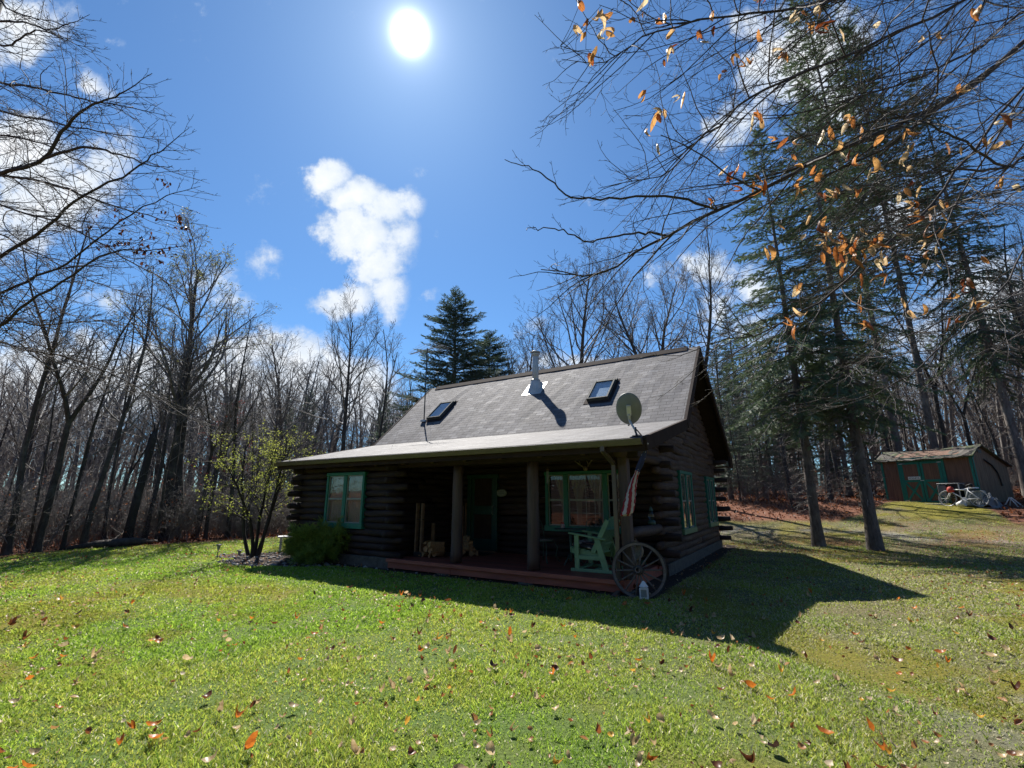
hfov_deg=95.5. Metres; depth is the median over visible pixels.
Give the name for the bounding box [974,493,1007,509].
folded tarp
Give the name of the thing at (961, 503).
white bucket
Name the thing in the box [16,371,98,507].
bare tree
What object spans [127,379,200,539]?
bare tree
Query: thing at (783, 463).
sapling
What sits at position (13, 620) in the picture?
fallen leaf
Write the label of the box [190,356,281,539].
bare tree
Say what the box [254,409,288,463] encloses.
bare tree
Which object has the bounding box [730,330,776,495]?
bare tree
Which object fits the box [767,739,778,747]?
fallen leaf
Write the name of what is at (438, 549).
firewood log
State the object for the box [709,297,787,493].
spruce tree
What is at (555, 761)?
fallen leaf
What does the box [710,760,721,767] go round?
fallen leaf
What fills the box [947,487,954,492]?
red bag
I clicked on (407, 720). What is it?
fallen leaf
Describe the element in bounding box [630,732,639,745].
fallen leaf
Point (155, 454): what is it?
bare tree
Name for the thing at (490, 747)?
fallen leaf
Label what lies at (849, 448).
bare tree
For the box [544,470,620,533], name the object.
window
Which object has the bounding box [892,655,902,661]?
fallen leaf
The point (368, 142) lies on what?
sky
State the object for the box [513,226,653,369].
bare tree
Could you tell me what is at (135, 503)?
tree snag
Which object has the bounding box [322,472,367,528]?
window
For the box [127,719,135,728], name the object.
fallen leaf
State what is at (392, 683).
fallen leaf
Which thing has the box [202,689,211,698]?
fallen leaf
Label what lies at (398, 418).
bare tree
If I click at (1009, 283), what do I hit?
bare tree
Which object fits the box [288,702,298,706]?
fallen leaf
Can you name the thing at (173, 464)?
maple tree
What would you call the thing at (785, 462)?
bare tree
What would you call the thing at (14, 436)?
bare tree
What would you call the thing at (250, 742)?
fallen leaf
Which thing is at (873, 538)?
spruce tree
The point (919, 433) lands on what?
sapling
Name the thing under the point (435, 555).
firewood log
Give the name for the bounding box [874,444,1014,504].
garden shed
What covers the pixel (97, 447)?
bare tree
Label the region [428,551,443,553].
firewood log
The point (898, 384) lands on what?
spruce tree
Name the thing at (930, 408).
bare tree
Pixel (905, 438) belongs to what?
bare tree
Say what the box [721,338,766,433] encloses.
bare tree
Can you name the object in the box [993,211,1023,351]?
bare tree
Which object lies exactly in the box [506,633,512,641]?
fallen leaf
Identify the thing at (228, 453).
bare tree
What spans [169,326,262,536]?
bare tree
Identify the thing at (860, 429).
bare tree
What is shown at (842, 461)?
hemlock tree
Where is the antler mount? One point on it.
(585, 468)
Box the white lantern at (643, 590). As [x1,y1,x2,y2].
[639,581,648,598]
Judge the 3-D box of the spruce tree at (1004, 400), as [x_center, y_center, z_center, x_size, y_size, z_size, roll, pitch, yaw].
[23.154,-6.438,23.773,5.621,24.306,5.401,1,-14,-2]
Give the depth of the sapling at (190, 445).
23.55 m
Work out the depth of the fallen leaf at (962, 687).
3.91 m
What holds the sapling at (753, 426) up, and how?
on the ground at (908, 518)
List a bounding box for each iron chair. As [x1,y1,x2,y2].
[539,520,559,563]
[582,518,602,562]
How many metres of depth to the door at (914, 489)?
21.52 m
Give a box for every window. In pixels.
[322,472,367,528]
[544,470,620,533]
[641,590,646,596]
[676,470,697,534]
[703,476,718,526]
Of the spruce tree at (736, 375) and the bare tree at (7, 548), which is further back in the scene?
the spruce tree at (736, 375)
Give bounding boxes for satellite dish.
[616,393,641,435]
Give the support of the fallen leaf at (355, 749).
on the ground at (908, 518)
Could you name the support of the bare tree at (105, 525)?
on the ground at (908, 518)
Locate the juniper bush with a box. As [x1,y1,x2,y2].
[279,513,364,565]
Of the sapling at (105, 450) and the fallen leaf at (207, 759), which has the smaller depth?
the fallen leaf at (207, 759)
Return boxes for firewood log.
[422,551,428,556]
[428,542,444,547]
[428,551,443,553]
[430,547,444,550]
[432,551,445,556]
[463,545,472,550]
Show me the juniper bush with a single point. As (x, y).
(309, 544)
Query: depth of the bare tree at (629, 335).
28.01 m
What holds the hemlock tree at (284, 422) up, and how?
on the ground at (908, 518)
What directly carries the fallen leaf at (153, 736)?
on the ground at (908, 518)
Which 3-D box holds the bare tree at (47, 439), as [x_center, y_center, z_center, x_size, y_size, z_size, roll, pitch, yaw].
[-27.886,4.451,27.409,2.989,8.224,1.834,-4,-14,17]
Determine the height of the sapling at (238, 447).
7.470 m
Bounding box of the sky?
[0,0,1023,491]
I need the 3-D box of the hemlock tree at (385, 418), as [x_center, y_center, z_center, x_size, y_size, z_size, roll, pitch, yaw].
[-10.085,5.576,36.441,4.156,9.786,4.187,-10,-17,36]
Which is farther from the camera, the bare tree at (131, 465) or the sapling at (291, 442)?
the sapling at (291, 442)
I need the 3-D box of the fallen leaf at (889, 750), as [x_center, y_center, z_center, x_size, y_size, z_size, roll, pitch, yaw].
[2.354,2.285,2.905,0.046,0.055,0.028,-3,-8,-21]
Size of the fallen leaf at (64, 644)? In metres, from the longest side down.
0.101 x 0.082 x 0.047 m
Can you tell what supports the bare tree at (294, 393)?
on the ground at (908, 518)
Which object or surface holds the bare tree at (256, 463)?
on the ground at (908, 518)
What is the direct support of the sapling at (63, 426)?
on the ground at (908, 518)
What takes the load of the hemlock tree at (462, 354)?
on the ground at (908, 518)
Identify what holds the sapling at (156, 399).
on the ground at (908, 518)
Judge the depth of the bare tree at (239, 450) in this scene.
32.13 m
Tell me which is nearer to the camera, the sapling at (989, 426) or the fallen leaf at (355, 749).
the fallen leaf at (355, 749)
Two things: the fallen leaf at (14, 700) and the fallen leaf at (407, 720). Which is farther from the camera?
the fallen leaf at (14, 700)
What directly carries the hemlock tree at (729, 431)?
on the ground at (908, 518)
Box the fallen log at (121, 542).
[65,531,157,549]
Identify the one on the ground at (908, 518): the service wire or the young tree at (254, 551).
the young tree at (254, 551)
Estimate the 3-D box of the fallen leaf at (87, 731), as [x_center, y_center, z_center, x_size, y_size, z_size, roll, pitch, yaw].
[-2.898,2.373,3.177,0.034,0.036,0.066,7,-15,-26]
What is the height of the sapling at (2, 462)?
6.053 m
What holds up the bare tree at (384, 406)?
on the ground at (908, 518)
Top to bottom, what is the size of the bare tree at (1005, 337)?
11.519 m
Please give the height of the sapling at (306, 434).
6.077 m
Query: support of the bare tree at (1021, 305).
on the ground at (908, 518)
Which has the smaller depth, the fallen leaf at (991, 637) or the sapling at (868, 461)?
the fallen leaf at (991, 637)
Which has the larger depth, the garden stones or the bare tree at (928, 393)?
the bare tree at (928, 393)
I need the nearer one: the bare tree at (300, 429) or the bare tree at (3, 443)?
the bare tree at (3, 443)
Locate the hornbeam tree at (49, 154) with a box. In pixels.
[0,0,253,443]
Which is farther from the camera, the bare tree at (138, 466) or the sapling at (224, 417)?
the bare tree at (138, 466)
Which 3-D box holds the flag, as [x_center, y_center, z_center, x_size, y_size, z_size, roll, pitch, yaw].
[2.086,1.632,7.941,0.285,1.218,0.637,8,-16,-29]
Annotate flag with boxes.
[620,450,646,515]
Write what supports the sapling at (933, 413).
on the ground at (908, 518)
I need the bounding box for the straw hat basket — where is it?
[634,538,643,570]
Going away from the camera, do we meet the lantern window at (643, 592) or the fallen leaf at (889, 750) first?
the fallen leaf at (889, 750)
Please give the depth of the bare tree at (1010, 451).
33.48 m
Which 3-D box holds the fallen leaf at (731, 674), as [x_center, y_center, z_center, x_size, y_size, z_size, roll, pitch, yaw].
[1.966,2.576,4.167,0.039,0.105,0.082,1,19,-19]
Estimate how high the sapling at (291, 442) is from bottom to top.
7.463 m
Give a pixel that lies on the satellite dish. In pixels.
(629, 408)
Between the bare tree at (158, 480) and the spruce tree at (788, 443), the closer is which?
the bare tree at (158, 480)
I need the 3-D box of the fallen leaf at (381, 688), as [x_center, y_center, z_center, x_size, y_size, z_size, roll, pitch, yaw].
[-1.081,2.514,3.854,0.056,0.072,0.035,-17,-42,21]
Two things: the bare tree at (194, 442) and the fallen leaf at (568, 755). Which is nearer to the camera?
the fallen leaf at (568, 755)
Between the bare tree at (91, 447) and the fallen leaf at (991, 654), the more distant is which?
the bare tree at (91, 447)
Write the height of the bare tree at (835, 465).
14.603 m
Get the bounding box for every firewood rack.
[413,503,466,556]
[431,506,463,556]
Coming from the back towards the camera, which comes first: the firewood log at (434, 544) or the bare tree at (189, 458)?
the bare tree at (189, 458)
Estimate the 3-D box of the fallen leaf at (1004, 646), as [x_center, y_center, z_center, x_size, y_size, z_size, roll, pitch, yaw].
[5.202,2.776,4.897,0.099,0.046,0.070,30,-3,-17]
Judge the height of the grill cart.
0.980 m
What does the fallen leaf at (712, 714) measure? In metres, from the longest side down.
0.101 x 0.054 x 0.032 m
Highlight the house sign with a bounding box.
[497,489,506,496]
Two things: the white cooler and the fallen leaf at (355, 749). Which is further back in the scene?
the white cooler
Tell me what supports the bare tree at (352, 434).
on the ground at (908, 518)
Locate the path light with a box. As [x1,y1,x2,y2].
[216,544,221,557]
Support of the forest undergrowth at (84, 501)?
on the ground at (908, 518)
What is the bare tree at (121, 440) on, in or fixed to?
on the ground at (908, 518)
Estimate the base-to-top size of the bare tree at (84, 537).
10.824 m
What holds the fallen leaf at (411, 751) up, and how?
on the ground at (908, 518)
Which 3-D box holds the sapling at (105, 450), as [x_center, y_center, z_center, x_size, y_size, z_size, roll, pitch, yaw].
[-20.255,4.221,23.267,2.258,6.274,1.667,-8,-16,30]
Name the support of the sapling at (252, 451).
on the ground at (908, 518)
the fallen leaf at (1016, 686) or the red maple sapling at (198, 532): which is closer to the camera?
the fallen leaf at (1016, 686)
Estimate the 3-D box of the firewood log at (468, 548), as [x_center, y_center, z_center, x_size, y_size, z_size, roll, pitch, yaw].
[-1.109,4.006,11.365,0.137,0.127,0.400,-5,-9,-40]
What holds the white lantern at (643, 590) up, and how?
on the ground at (908, 518)
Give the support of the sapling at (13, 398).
on the ground at (908, 518)
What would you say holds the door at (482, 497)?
in the log cabin
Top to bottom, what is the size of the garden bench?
0.450 m
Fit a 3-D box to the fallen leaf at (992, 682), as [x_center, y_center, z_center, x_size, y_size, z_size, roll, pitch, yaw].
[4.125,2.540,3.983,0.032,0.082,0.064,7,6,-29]
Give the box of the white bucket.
[956,500,966,506]
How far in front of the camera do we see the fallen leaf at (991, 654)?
4.68 m
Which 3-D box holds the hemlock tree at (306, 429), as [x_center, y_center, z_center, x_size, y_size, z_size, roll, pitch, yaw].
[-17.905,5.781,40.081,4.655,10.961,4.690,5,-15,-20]
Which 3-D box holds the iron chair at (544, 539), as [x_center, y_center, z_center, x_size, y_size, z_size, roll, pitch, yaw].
[0.718,3.466,10.329,0.521,0.926,0.478,-12,-18,41]
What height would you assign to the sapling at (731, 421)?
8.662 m
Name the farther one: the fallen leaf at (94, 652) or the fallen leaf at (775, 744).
the fallen leaf at (94, 652)
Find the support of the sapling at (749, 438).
on the ground at (908, 518)
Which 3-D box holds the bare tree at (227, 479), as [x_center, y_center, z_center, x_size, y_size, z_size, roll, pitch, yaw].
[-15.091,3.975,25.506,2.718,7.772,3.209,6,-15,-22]
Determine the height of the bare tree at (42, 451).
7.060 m
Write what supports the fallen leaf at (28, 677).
on the ground at (908, 518)
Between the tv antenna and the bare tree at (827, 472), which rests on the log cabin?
the tv antenna
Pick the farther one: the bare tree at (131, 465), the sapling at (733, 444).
the sapling at (733, 444)
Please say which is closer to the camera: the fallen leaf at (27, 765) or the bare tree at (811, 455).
the fallen leaf at (27, 765)
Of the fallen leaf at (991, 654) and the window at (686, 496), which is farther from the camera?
the window at (686, 496)
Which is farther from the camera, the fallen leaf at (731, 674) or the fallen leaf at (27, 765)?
the fallen leaf at (731, 674)
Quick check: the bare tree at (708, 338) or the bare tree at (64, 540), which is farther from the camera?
the bare tree at (708, 338)
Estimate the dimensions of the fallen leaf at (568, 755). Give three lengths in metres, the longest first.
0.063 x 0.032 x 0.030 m
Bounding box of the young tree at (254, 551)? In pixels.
[184,420,325,556]
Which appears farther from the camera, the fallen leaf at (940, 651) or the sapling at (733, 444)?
the sapling at (733, 444)
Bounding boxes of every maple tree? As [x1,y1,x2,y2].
[94,203,282,539]
[137,319,224,540]
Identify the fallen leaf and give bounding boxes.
[8,695,22,702]
[9,616,16,624]
[22,630,31,639]
[22,760,37,767]
[25,675,33,679]
[28,747,43,754]
[58,641,68,646]
[85,727,91,733]
[91,646,102,657]
[116,732,123,744]
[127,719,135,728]
[146,720,161,725]
[149,732,163,738]
[182,654,192,659]
[201,748,217,762]
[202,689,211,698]
[217,700,222,712]
[235,704,247,717]
[244,730,257,749]
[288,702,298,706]
[351,739,360,754]
[379,682,384,691]
[388,677,395,688]
[405,714,409,724]
[406,676,412,682]
[408,746,416,754]
[453,763,467,767]
[473,719,480,724]
[473,740,479,747]
[485,740,494,754]
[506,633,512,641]
[553,752,563,763]
[566,749,571,758]
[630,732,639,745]
[635,751,642,766]
[647,752,657,760]
[656,712,664,722]
[707,709,719,718]
[709,650,715,662]
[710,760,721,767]
[728,664,735,676]
[738,749,754,762]
[743,680,756,687]
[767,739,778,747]
[815,723,833,733]
[866,716,874,730]
[872,734,885,749]
[885,745,891,753]
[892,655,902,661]
[934,649,945,652]
[956,681,965,690]
[985,651,996,656]
[987,633,996,639]
[987,666,998,672]
[989,674,998,684]
[994,750,1007,756]
[1000,644,1009,650]
[1006,750,1016,755]
[1010,679,1020,689]
[1011,750,1023,755]
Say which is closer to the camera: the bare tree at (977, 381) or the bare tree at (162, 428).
the bare tree at (162, 428)
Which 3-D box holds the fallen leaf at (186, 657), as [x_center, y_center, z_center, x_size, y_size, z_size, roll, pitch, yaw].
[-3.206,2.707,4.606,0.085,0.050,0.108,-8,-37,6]
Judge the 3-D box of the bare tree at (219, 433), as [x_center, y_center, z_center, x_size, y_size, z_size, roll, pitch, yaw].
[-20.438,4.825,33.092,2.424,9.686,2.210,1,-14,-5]
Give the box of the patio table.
[554,528,585,564]
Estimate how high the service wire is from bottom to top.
3.267 m
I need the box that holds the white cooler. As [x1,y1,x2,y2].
[960,487,988,505]
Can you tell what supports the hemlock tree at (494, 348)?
on the ground at (908, 518)
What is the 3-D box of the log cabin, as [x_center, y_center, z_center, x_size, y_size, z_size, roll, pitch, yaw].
[0.567,2.151,14.970,10.543,6.751,10.757,-8,-16,31]
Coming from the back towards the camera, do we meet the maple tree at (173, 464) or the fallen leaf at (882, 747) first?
the maple tree at (173, 464)
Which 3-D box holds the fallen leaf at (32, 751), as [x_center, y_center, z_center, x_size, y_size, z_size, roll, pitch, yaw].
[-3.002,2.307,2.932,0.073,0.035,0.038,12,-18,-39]
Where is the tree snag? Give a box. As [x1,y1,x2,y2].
[122,421,159,537]
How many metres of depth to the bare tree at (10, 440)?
29.55 m
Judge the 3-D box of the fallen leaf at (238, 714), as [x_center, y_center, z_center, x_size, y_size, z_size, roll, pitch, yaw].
[-1.989,2.390,3.398,0.076,0.092,0.050,26,-17,-17]
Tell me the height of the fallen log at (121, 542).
0.499 m
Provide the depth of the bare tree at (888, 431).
36.11 m
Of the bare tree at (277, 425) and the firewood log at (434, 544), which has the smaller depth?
the firewood log at (434, 544)
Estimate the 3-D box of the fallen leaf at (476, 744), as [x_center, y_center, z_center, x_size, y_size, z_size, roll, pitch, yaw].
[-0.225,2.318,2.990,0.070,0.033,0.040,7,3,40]
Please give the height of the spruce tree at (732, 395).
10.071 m
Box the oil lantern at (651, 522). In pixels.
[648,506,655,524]
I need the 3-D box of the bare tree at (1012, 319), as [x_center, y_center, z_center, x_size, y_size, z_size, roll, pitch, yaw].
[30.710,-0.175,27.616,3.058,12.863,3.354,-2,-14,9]
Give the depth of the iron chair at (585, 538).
10.66 m
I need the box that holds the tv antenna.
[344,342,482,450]
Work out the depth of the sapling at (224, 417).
22.76 m
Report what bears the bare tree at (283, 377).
on the ground at (908, 518)
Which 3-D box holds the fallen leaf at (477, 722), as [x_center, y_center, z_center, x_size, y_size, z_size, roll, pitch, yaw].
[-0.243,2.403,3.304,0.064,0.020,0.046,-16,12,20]
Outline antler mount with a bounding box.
[575,460,591,470]
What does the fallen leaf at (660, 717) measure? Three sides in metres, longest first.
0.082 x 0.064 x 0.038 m
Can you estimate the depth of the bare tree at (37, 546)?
14.52 m
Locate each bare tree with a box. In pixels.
[0,199,127,554]
[0,224,175,552]
[0,324,124,523]
[0,363,61,455]
[0,401,55,475]
[0,404,31,462]
[0,417,9,461]
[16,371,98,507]
[30,395,69,481]
[32,433,57,469]
[48,278,160,549]
[64,386,144,490]
[70,245,203,543]
[73,270,180,539]
[76,401,123,490]
[86,308,207,505]
[95,361,151,490]
[105,391,173,538]
[111,425,156,491]
[123,384,173,492]
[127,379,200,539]
[134,293,220,538]
[139,383,189,486]
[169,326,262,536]
[170,408,214,468]
[184,398,233,488]
[189,395,241,472]
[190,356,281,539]
[204,300,289,538]
[208,386,265,497]
[209,388,247,491]
[214,390,249,497]
[228,425,247,491]
[228,425,254,475]
[239,311,345,522]
[240,417,277,479]
[243,360,297,499]
[246,436,268,482]
[249,399,298,493]
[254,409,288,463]
[264,397,304,480]
[269,276,395,450]
[283,403,307,502]
[287,414,328,501]
[346,403,364,449]
[351,318,414,441]
[389,368,423,423]
[485,315,563,375]
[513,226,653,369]
[579,249,705,358]
[672,189,748,367]
[708,359,727,492]
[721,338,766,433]
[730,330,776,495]
[731,278,816,499]
[765,266,851,500]
[783,264,850,496]
[787,396,819,489]
[828,350,858,490]
[834,326,873,494]
[848,258,975,447]
[849,339,892,451]
[863,321,918,450]
[864,316,933,450]
[877,396,892,450]
[895,339,950,449]
[899,367,948,432]
[909,306,1011,445]
[929,304,998,451]
[939,293,1012,488]
[954,285,1018,484]
[959,199,1023,368]
[975,266,1023,359]
[975,275,1023,390]
[983,279,1023,377]
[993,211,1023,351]
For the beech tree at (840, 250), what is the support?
on the ground at (908, 518)
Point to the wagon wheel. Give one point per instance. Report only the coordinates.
(641, 572)
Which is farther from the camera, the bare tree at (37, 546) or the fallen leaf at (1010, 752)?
the bare tree at (37, 546)
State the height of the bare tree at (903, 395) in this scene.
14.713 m
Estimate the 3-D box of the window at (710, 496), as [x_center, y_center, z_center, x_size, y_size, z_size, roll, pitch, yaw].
[6.386,3.783,14.980,0.166,1.525,1.460,-8,-16,31]
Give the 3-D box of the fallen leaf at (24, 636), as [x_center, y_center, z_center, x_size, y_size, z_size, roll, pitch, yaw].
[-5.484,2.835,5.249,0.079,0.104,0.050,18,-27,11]
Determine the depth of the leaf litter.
7.23 m
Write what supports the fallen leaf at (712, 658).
on the ground at (908, 518)
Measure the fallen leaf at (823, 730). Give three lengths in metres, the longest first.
0.120 x 0.072 x 0.034 m
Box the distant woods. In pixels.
[0,240,1023,504]
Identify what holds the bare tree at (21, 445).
on the ground at (908, 518)
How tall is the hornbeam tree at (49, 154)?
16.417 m
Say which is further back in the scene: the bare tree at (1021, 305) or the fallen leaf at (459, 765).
the bare tree at (1021, 305)
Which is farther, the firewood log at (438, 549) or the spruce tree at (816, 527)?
the spruce tree at (816, 527)
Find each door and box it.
[466,473,500,552]
[899,462,926,501]
[919,460,948,502]
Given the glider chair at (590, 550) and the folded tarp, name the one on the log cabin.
the glider chair at (590, 550)
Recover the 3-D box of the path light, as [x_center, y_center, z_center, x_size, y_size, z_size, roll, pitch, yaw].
[-7.967,4.563,12.598,0.150,0.435,0.150,4,-14,-17]
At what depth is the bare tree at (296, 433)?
27.44 m
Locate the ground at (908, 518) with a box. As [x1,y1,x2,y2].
[0,486,1023,767]
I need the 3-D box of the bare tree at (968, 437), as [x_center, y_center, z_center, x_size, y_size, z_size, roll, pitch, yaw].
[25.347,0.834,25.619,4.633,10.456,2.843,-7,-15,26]
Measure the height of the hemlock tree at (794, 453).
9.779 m
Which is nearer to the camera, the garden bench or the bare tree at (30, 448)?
the garden bench
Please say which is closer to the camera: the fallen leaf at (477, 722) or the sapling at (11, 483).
the fallen leaf at (477, 722)
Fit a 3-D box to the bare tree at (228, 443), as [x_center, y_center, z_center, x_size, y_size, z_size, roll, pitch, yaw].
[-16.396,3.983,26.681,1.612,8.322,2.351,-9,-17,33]
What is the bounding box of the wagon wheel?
[612,542,666,598]
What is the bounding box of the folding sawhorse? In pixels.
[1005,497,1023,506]
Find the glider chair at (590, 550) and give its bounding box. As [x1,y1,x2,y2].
[568,516,622,573]
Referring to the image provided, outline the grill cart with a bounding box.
[936,483,964,503]
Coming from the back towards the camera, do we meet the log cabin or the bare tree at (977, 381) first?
the bare tree at (977, 381)
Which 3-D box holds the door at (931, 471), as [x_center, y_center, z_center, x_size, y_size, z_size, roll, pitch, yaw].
[18.833,4.386,20.829,0.062,1.840,0.880,5,-15,-19]
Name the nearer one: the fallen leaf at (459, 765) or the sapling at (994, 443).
the fallen leaf at (459, 765)
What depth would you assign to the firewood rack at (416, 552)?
11.28 m
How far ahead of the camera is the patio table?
9.91 m
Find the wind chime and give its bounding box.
[546,462,548,482]
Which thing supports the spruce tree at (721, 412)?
on the ground at (908, 518)
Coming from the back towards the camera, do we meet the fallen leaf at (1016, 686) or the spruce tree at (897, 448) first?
the spruce tree at (897, 448)
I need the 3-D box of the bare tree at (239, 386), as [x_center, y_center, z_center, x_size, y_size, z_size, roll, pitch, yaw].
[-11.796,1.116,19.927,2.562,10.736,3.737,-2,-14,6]
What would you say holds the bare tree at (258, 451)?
on the ground at (908, 518)
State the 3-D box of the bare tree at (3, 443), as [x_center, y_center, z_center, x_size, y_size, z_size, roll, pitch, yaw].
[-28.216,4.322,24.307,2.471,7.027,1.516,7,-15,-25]
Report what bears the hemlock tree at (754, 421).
on the ground at (908, 518)
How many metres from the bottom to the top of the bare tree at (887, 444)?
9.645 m
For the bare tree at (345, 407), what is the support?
on the ground at (908, 518)
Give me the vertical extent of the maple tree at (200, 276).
13.937 m
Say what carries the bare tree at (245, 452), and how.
on the ground at (908, 518)
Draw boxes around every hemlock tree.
[259,399,301,501]
[285,389,324,487]
[365,395,393,445]
[368,285,502,439]
[459,329,516,378]
[720,371,757,492]
[737,365,791,498]
[768,353,822,489]
[796,305,889,496]
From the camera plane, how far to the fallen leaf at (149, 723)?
3.28 m
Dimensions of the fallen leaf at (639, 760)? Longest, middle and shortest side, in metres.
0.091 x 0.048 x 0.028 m
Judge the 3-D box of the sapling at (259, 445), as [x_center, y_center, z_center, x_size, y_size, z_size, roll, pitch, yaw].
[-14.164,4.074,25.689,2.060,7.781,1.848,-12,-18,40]
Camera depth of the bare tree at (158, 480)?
18.77 m
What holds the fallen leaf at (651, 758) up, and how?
on the ground at (908, 518)
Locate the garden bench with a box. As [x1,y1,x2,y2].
[278,535,290,550]
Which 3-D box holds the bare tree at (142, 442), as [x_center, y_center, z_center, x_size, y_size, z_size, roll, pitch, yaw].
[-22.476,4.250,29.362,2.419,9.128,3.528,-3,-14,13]
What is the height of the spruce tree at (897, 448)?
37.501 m
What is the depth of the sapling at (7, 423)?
20.99 m
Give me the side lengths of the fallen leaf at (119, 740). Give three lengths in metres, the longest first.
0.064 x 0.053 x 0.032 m
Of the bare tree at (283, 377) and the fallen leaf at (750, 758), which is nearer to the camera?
the fallen leaf at (750, 758)
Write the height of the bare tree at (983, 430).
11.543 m
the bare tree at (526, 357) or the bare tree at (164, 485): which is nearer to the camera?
the bare tree at (164, 485)
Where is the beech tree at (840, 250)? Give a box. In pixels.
[505,0,1023,449]
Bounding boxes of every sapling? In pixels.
[0,327,45,443]
[0,334,62,447]
[0,360,67,517]
[0,383,21,477]
[3,306,117,551]
[31,350,97,540]
[72,361,134,515]
[87,412,126,485]
[128,349,188,436]
[147,379,217,483]
[193,401,254,539]
[208,340,255,530]
[229,371,287,537]
[229,409,246,478]
[243,391,271,527]
[274,396,311,527]
[289,406,319,525]
[714,385,755,500]
[721,375,746,474]
[731,382,766,497]
[738,370,789,464]
[758,387,792,507]
[784,374,802,495]
[848,406,876,492]
[891,349,945,450]
[906,355,976,439]
[942,346,1023,456]
[944,386,987,445]
[962,378,1012,457]
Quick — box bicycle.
[938,483,989,506]
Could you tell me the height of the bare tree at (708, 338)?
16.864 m
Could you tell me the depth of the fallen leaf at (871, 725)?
3.18 m
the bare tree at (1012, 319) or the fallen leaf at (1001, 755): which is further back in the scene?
the bare tree at (1012, 319)
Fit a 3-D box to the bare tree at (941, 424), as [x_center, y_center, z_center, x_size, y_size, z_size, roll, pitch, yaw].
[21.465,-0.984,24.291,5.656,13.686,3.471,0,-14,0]
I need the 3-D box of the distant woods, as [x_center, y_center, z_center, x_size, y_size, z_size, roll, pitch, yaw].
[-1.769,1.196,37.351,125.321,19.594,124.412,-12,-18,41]
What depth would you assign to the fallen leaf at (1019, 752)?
2.90 m
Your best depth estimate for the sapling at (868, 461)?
28.82 m
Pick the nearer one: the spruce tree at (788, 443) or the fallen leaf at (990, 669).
the fallen leaf at (990, 669)
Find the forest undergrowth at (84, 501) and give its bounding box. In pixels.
[0,436,1023,553]
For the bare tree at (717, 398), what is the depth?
39.24 m
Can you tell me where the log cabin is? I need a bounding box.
[274,346,732,596]
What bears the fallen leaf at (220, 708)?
on the ground at (908, 518)
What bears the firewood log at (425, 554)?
on the log cabin
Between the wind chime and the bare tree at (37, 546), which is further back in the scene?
the bare tree at (37, 546)
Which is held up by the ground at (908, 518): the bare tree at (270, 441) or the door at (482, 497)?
the bare tree at (270, 441)
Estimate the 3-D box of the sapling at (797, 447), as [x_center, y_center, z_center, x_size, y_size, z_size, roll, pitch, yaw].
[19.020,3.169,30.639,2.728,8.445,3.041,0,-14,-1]
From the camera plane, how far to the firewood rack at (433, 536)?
11.23 m
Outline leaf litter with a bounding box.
[0,489,1023,767]
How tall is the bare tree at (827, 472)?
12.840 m
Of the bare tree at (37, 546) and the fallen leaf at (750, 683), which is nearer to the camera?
the fallen leaf at (750, 683)
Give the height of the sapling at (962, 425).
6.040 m
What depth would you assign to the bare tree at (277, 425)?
34.91 m
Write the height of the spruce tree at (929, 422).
28.964 m
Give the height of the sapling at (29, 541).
8.091 m
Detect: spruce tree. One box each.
[707,334,764,499]
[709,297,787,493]
[719,124,901,546]
[720,346,767,496]
[753,347,824,491]
[758,0,971,451]
[758,86,954,550]
[795,17,1001,448]
[838,261,915,451]
[901,71,1023,497]
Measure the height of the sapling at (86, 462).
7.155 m
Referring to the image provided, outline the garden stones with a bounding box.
[216,551,417,573]
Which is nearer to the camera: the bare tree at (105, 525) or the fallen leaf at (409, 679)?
the fallen leaf at (409, 679)
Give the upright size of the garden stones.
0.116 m
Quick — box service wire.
[701,364,883,379]

